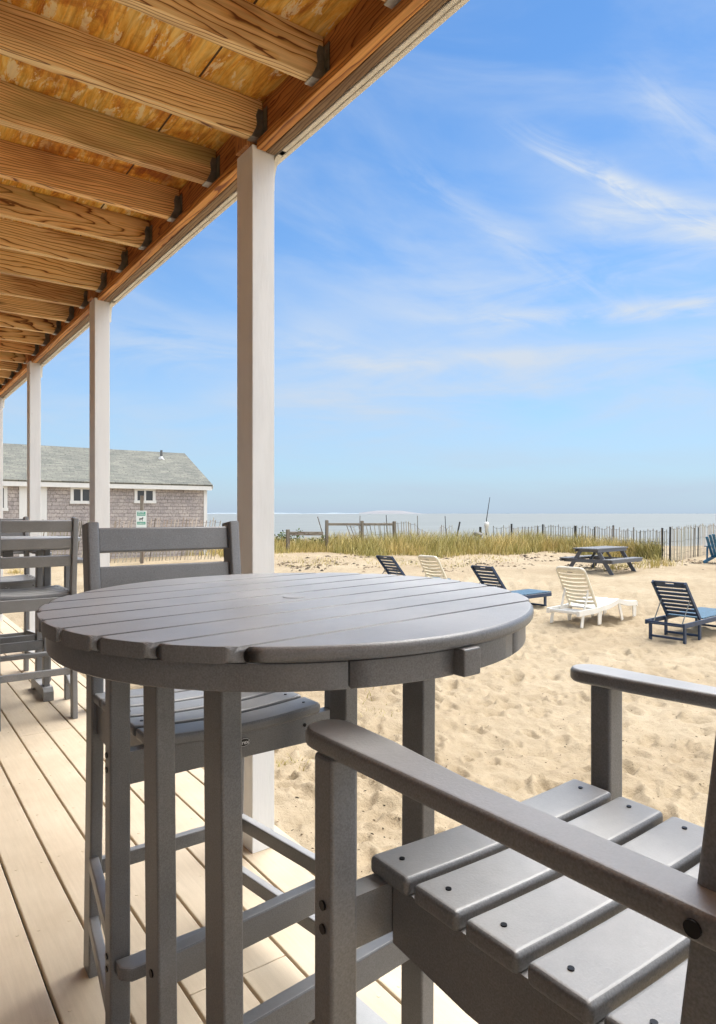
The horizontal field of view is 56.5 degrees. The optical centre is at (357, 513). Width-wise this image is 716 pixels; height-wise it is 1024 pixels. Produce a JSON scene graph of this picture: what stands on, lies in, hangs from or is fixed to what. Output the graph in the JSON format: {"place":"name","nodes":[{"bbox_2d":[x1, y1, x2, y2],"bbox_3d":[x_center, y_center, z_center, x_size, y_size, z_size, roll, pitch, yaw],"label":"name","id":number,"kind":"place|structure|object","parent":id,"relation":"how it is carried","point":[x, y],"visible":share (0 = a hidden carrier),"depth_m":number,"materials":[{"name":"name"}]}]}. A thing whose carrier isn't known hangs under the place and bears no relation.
{"place":"outdoors","nodes":[
{"label":"outdoors","id":0,"kind":"place"},
{"bbox_2d":[0,779,83,1023],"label":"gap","id":1,"kind":"object","parent":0,"point":[27,935],"depth_m":2.13,"materials":[{"name":"brown wood"}]},
{"bbox_2d":[0,615,477,1023],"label":"deck boards","id":2,"kind":"object","parent":1,"relation":"on","point":[42,757],"visible":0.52,"depth_m":2.19,"materials":[{"name":"beige wood"}]},
{"bbox_2d":[0,397,2,621],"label":"porch post","id":3,"kind":"object","parent":2,"relation":"on","point":[1,470],"visible":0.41,"depth_m":7.57,"materials":[{"name":"white paint"}]},
{"bbox_2d":[0,516,51,680],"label":"bar chair","id":4,"kind":"object","parent":2,"relation":"on","point":[26,580],"visible":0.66,"depth_m":5.10,"materials":[{"name":"grey plastic"}]},
{"bbox_2d":[25,354,40,651],"bbox_3d":[-2.872,-0.133,5.896,0.123,2.726,0.127,0,0,-36],"label":"porch post","id":5,"kind":"object","parent":2,"relation":"on","point":[33,441],"visible":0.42,"depth_m":5.85,"materials":[{"name":"white paint"}]},
{"bbox_2d":[0,536,79,701],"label":"bar table","id":6,"kind":"object","parent":2,"relation":"on","point":[36,642],"visible":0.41,"depth_m":4.42,"materials":[{"name":"grey plastic"}]},
{"bbox_2d":[0,517,82,730],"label":"bar chair","id":7,"kind":"object","parent":2,"relation":"on","point":[23,600],"visible":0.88,"depth_m":3.92,"materials":[{"name":"grey plastic"}]},
{"bbox_2d":[87,289,109,691],"bbox_3d":[-1.627,-0.133,4.189,0.123,2.726,0.127,0,0,-36],"label":"porch post","id":8,"kind":"object","parent":2,"relation":"on","point":[99,411],"visible":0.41,"depth_m":4.14,"materials":[{"name":"white paint"}]},
{"bbox_2d":[82,521,329,1023],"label":"bar chair","id":9,"kind":"object","parent":2,"relation":"on","point":[270,721],"visible":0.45,"depth_m":1.67,"materials":[{"name":"grey plastic"}]},
{"bbox_2d":[235,136,273,853],"bbox_3d":[-0.383,-0.133,2.483,0.123,2.726,0.127,0,0,-36],"label":"porch post","id":10,"kind":"object","parent":2,"relation":"on","point":[255,342],"visible":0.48,"depth_m":2.44,"materials":[{"name":"white paint"}]},
{"bbox_2d":[0,0,469,407],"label":"porch roof","id":11,"kind":"structure","parent":10,"relation":"on","point":[123,123],"depth_m":2.37,"materials":[{"name":"brown wood"}]},
{"bbox_2d":[36,572,533,1023],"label":"bar table","id":12,"kind":"object","parent":2,"relation":"on","point":[222,642],"visible":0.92,"depth_m":1.09,"materials":[{"name":"grey plastic"}]},
{"bbox_2d":[305,664,715,1023],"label":"bar chair","id":13,"kind":"object","parent":2,"relation":"on","point":[574,901],"visible":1,"depth_m":0.79,"materials":[{"name":"grey plastic"}]},
{"bbox_2d":[3,443,212,558],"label":"shingled house","id":14,"kind":"structure","parent":0,"point":[168,486],"depth_m":23.49,"materials":[{"name":"grey wood"}]},
{"bbox_2d":[3,486,7,510],"bbox_3d":[-11.342,-0.493,20.972,0.570,0.824,0.060,0,0,-36],"label":"window","id":15,"kind":"structure","parent":14,"relation":"in","point":[5,508],"depth_m":21.07,"materials":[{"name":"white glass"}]},
{"bbox_2d":[19,486,46,556],"bbox_3d":[-10.528,0.400,21.573,0.819,2.560,0.048,0,0,-36],"label":"door","id":16,"kind":"structure","parent":14,"relation":"in","point":[22,490],"depth_m":21.44,"materials":[{"name":"white wood"}]},
{"bbox_2d":[70,488,88,503],"bbox_3d":[-9.321,-0.622,22.445,0.746,0.588,0.060,0,0,-36],"label":"window","id":17,"kind":"structure","parent":14,"relation":"in","point":[77,495],"depth_m":22.42,"materials":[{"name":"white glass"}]},
{"bbox_2d":[134,489,155,502],"bbox_3d":[-7.584,-0.639,23.712,0.791,0.548,0.060,0,0,-36],"label":"window","id":18,"kind":"structure","parent":14,"relation":"in","point":[149,495],"depth_m":23.71,"materials":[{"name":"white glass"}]},
{"bbox_2d":[207,513,358,513],"bbox_3d":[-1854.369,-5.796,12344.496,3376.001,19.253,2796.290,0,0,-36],"label":"headland","id":19,"kind":"structure","parent":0,"point":[291,513],"depth_m":12067.74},
{"bbox_2d":[3,546,715,878],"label":"sand","id":20,"kind":"structure","parent":0,"point":[501,698],"depth_m":6.80,"materials":[{"name":"beige sand"}]},
{"bbox_2d":[43,518,220,563],"bbox_3d":[-7.600,0.918,22.260,6.055,1.558,0.051,0,0,-24],"label":"picket fence","id":21,"kind":"object","parent":20,"relation":"on","point":[206,522],"visible":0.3,"depth_m":22.61,"materials":[{"name":"grey wood"}]},
{"bbox_2d":[136,496,145,563],"bbox_3d":[-6.996,0.667,21.543,0.331,2.492,0.125,0,0,0],"label":"beach sign","id":22,"kind":"object","parent":20,"relation":"on","point":[141,518],"visible":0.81,"depth_m":21.48,"materials":[{"name":"grey wood"}]},
{"bbox_2d":[286,529,322,549],"bbox_3d":[-2.125,1.151,26.392,1.520,1.056,0.213,0,0,-22],"label":"rail fence","id":23,"kind":"object","parent":20,"relation":"on","point":[288,533],"visible":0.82,"depth_m":26.25,"materials":[{"name":"grey wood"}]},
{"bbox_2d":[274,528,337,543],"bbox_3d":[-2.279,1.087,27.951,2.901,0.977,0.897,0,0,1],"label":"beach shrub","id":24,"kind":"object","parent":20,"relation":"on","point":[282,534],"visible":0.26,"depth_m":27.93,"materials":[{"name":"green plant"}]},
{"bbox_2d":[7,551,684,779],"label":"sparse grass tufts","id":25,"kind":"object","parent":20,"relation":"on","point":[652,563],"visible":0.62,"depth_m":20.81,"materials":[{"name":"green plant"}]},
{"bbox_2d":[325,520,395,550],"bbox_3d":[0.141,1.001,27.598,3.179,1.462,0.132,0,0,-23],"label":"split rail fence","id":26,"kind":"object","parent":20,"relation":"on","point":[361,524],"visible":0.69,"depth_m":27.46,"materials":[{"name":"grey wood"}]},
{"bbox_2d":[347,522,427,543],"bbox_3d":[1.334,0.985,28.565,4.079,1.332,0.052,0,0,-27],"label":"picket fence","id":27,"kind":"object","parent":20,"relation":"on","point":[379,534],"visible":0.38,"depth_m":28.53,"materials":[{"name":"wood"}]},
{"bbox_2d":[376,555,449,578],"bbox_3d":[1.231,1.401,15.193,1.952,0.942,0.620,0,0,-38],"label":"sun lounger","id":28,"kind":"object","parent":20,"relation":"on","point":[381,559],"visible":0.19,"depth_m":14.81,"materials":[{"name":"blue paint"}]},
{"bbox_2d":[182,528,668,560],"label":"beach grass","id":29,"kind":"structure","parent":20,"relation":"on","point":[452,545],"depth_m":25.80,"materials":[{"name":"plant"}]},
{"bbox_2d":[440,525,451,534],"bbox_3d":[3.904,1.082,29.521,0.627,1.165,0.019,0,0,-19],"label":"picket fence","id":30,"kind":"object","parent":20,"relation":"on","point":[446,529],"visible":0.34,"depth_m":29.49,"materials":[{"name":"grey wood"}]},
{"bbox_2d":[418,555,491,584],"bbox_3d":[2.035,1.388,14.440,1.955,1.024,0.646,0,0,-40],"label":"sun lounger","id":31,"kind":"object","parent":20,"relation":"on","point":[429,558],"visible":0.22,"depth_m":13.96,"materials":[{"name":"beige plastic"}]},
{"bbox_2d":[484,498,489,534],"bbox_3d":[5.742,0.486,29.705,0.248,2.438,0.230,0,0,-36],"label":"pole buoy","id":32,"kind":"object","parent":20,"relation":"on","point":[486,524],"visible":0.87,"depth_m":29.64,"materials":[{"name":"white plastic"}]},
{"bbox_2d":[275,559,707,871],"bbox_3d":[4.188,1.795,14.395,19.515,0.645,24.012,0,0,0],"label":"beach debris","id":33,"kind":"object","parent":20,"relation":"on","point":[489,762],"visible":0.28,"depth_m":5.29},
{"bbox_2d":[277,552,715,572],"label":"seaweed wrack","id":34,"kind":"object","parent":20,"relation":"on","point":[318,565],"visible":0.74,"depth_m":21.55,"materials":[{"name":"brown plant"}]},
{"bbox_2d":[471,565,551,605],"bbox_3d":[3.025,1.473,13.263,1.952,0.942,0.620,0,0,-38],"label":"sun lounger","id":35,"kind":"object","parent":20,"relation":"on","point":[527,593],"visible":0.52,"depth_m":13.02,"materials":[{"name":"blue paint"}]},
{"bbox_2d":[493,524,667,560],"bbox_3d":[8.855,1.068,26.354,1.450,1.236,8.515,0,0,-32],"label":"picket fence","id":36,"kind":"object","parent":20,"relation":"on","point":[575,530],"visible":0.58,"depth_m":26.13,"materials":[{"name":"grey wood"}]},
{"bbox_2d":[546,566,637,627],"bbox_3d":[4.251,1.433,12.020,1.955,1.024,0.646,0,0,-40],"label":"sun lounger","id":37,"kind":"object","parent":20,"relation":"on","point":[591,604],"visible":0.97,"depth_m":11.66,"materials":[{"name":"white plastic"}]},
{"bbox_2d":[559,546,642,574],"bbox_3d":[7.105,1.370,19.456,1.800,0.773,1.630,0,0,-41],"label":"picnic table","id":38,"kind":"object","parent":20,"relation":"on","point":[599,557],"visible":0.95,"depth_m":19.20,"materials":[{"name":"wood"}]},
{"bbox_2d":[645,580,715,643],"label":"sun lounger","id":39,"kind":"object","parent":20,"relation":"on","point":[698,614],"visible":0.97,"depth_m":10.49,"materials":[{"name":"blue paint"}]},
{"bbox_2d":[669,523,715,561],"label":"picket fence","id":40,"kind":"object","parent":20,"relation":"on","point":[672,556],"visible":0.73,"depth_m":23.24,"materials":[{"name":"grey wood"}]},
{"bbox_2d":[703,534,715,562],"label":"beach chair","id":41,"kind":"object","parent":20,"relation":"on","point":[713,548],"visible":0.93,"depth_m":21.72,"materials":[{"name":"teal paint"}]},
{"bbox_2d":[3,0,715,513],"label":"sky","id":42,"kind":"structure","parent":0,"point":[495,265],"materials":[{"name":"blue"}]},
{"bbox_2d":[359,510,423,513],"bbox_3d":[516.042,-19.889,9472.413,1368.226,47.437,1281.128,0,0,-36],"label":"hills","id":43,"kind":"structure","parent":0,"point":[388,512],"depth_m":9117.27,"materials":[{"name":"grey"}]},
{"bbox_2d":[207,514,715,545],"bbox_3d":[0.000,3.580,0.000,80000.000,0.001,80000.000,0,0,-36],"label":"sea","id":44,"kind":"structure","parent":0,"point":[646,523],"depth_m":239.16,"materials":[{"name":"blue liquid"}]}
]}

